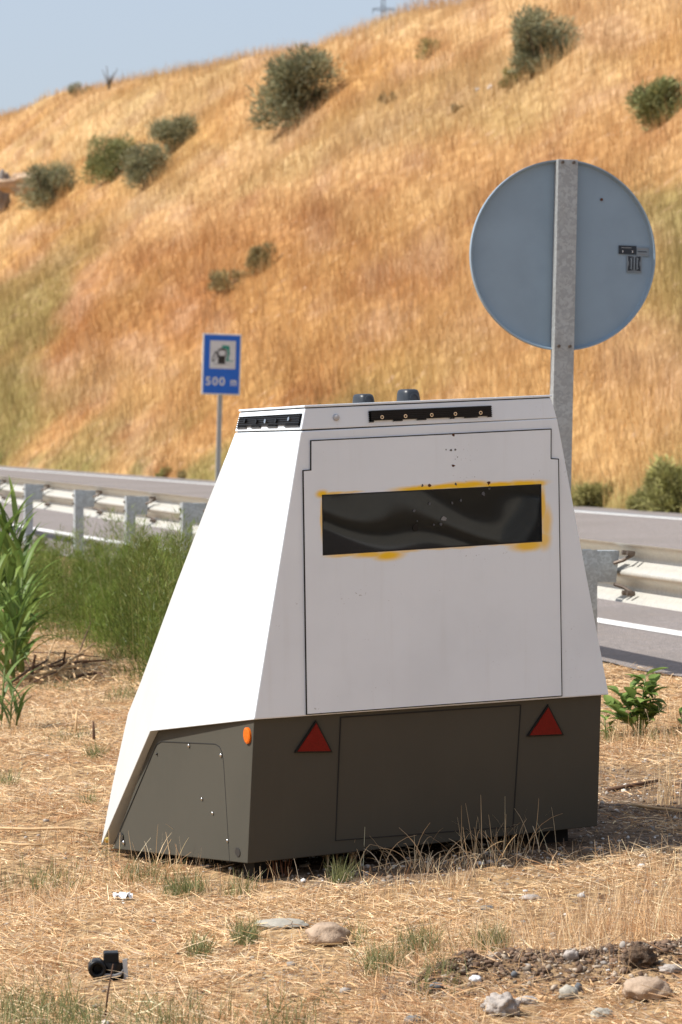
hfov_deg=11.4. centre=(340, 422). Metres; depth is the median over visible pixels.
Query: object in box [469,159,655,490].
round sign
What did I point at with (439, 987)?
stone
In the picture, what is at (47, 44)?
sky
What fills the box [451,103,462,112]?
bush
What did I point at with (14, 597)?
giant reed
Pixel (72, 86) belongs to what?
bush
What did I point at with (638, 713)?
broadleaf weed
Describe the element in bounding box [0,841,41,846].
straw stalk
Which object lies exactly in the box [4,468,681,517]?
old road marking
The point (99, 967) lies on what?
plastic fitting
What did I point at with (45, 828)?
straw stalk
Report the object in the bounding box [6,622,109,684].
dead cane heap
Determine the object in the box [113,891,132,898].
paper scrap
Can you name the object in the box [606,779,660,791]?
stick
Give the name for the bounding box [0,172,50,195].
rock ledge
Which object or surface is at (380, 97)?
bush
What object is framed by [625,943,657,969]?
earth clod
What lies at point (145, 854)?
dry grass tuft
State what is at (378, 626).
speed camera trailer
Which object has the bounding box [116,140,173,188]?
bush
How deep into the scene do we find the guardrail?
28.43 m
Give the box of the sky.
[0,0,460,114]
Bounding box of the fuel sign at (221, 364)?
[201,333,241,482]
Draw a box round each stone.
[256,918,308,927]
[305,922,350,946]
[404,1015,423,1023]
[429,982,443,989]
[469,975,481,981]
[480,991,520,1016]
[511,971,517,976]
[516,995,536,1004]
[519,894,540,900]
[558,984,577,999]
[563,949,578,960]
[574,982,582,991]
[590,1007,613,1020]
[622,976,672,1000]
[658,964,681,972]
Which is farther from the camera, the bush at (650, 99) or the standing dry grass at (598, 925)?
the bush at (650, 99)
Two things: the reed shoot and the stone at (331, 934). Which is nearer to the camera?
the stone at (331, 934)
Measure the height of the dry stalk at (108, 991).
0.173 m
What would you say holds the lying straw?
on the ground at (626, 831)
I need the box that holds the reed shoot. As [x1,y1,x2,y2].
[0,635,39,728]
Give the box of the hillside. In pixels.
[0,0,681,512]
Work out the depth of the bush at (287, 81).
134.64 m
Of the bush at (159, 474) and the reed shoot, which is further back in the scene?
the bush at (159, 474)
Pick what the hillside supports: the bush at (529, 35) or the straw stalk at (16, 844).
the bush at (529, 35)
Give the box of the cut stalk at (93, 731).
[92,722,94,742]
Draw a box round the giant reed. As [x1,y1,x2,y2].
[0,439,83,684]
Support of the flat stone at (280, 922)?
on the ground at (626, 831)
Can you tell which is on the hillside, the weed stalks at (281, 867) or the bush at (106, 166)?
the bush at (106, 166)
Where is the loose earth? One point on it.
(580, 968)
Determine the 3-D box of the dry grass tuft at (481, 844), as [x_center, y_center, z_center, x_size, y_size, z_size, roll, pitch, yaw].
[0.582,1.382,11.610,0.335,0.216,0.169,0,0,15]
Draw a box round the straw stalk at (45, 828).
[0,826,103,833]
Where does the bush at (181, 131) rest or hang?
on the hillside
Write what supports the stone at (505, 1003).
on the ground at (626, 831)
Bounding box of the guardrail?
[0,476,681,629]
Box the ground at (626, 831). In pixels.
[0,549,681,1023]
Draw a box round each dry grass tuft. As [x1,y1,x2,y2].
[49,824,221,873]
[320,832,364,870]
[331,823,523,873]
[461,801,559,860]
[499,807,556,852]
[642,744,681,805]
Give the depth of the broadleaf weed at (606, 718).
15.13 m
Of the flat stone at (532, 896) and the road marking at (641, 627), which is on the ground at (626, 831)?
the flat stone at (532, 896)
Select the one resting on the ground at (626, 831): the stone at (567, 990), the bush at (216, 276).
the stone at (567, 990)
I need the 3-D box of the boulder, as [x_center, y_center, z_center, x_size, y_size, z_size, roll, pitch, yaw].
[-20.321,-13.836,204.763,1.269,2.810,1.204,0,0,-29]
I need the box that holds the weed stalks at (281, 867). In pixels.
[267,859,291,878]
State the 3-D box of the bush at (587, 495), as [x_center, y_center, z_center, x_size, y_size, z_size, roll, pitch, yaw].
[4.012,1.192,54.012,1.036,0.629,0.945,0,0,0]
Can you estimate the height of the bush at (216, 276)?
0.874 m
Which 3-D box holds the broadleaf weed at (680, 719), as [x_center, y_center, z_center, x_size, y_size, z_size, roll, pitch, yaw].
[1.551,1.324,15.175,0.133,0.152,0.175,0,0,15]
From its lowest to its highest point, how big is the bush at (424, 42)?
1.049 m
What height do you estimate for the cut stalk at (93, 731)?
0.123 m
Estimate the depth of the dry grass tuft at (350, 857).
11.56 m
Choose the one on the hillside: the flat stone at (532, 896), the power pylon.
the power pylon
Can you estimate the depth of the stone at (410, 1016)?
8.78 m
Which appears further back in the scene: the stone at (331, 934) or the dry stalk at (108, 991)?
the stone at (331, 934)
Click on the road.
(619, 645)
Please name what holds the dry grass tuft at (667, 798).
on the ground at (626, 831)
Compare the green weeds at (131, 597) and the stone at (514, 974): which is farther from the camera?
the green weeds at (131, 597)
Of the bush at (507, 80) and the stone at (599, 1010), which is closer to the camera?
the stone at (599, 1010)
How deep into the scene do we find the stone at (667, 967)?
9.22 m
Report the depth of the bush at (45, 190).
183.90 m
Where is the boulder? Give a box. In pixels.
[0,169,10,212]
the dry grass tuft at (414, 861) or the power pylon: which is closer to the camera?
the dry grass tuft at (414, 861)
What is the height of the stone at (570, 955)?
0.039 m
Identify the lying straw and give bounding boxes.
[0,609,681,1023]
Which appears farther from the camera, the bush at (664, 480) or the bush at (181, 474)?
the bush at (181, 474)
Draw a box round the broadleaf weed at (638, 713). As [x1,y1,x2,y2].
[601,667,667,735]
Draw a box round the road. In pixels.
[0,466,681,675]
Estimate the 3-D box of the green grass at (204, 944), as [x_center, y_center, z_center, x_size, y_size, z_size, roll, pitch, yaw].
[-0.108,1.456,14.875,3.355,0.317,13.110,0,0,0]
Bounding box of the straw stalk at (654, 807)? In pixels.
[630,803,681,811]
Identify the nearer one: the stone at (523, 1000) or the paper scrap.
the stone at (523, 1000)
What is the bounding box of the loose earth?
[382,937,681,1021]
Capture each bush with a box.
[12,158,79,211]
[67,82,90,96]
[78,130,140,183]
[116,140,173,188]
[139,109,199,154]
[154,467,171,476]
[177,470,187,478]
[205,267,255,291]
[240,42,345,129]
[243,239,276,271]
[376,92,396,104]
[414,36,440,59]
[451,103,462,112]
[497,65,522,88]
[506,3,583,75]
[571,479,614,507]
[621,73,681,130]
[625,493,646,510]
[629,453,681,512]
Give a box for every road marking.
[0,468,681,635]
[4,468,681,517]
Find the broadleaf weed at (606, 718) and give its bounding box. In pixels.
[600,715,615,738]
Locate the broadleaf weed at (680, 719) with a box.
[677,707,681,724]
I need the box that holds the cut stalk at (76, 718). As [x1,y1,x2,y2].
[75,711,77,734]
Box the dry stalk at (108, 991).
[104,964,113,1019]
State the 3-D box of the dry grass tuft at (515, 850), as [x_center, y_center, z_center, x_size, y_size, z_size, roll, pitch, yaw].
[0.646,1.403,11.767,0.190,0.167,0.196,0,0,29]
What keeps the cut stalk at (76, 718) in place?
on the ground at (626, 831)
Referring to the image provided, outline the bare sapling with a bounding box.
[102,66,117,89]
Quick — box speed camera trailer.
[101,389,607,879]
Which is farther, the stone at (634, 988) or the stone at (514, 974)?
the stone at (514, 974)
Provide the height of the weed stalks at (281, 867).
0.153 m
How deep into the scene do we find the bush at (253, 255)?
103.33 m
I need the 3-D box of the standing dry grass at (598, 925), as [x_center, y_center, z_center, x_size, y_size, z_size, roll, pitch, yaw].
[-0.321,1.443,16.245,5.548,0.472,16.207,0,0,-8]
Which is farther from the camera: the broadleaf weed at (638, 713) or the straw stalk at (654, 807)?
the broadleaf weed at (638, 713)
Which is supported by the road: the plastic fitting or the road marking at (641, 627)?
the road marking at (641, 627)
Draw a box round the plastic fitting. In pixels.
[88,950,127,979]
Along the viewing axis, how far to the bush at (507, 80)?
100.89 m
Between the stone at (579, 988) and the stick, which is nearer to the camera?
the stone at (579, 988)
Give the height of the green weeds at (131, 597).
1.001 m
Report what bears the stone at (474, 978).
on the ground at (626, 831)
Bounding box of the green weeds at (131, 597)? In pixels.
[1,504,198,691]
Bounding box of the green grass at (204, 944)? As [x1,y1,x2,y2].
[0,646,681,1023]
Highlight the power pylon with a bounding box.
[372,0,393,22]
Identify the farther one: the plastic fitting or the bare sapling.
the bare sapling
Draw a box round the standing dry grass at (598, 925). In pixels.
[0,621,681,1023]
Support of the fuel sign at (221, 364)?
on the ground at (626, 831)

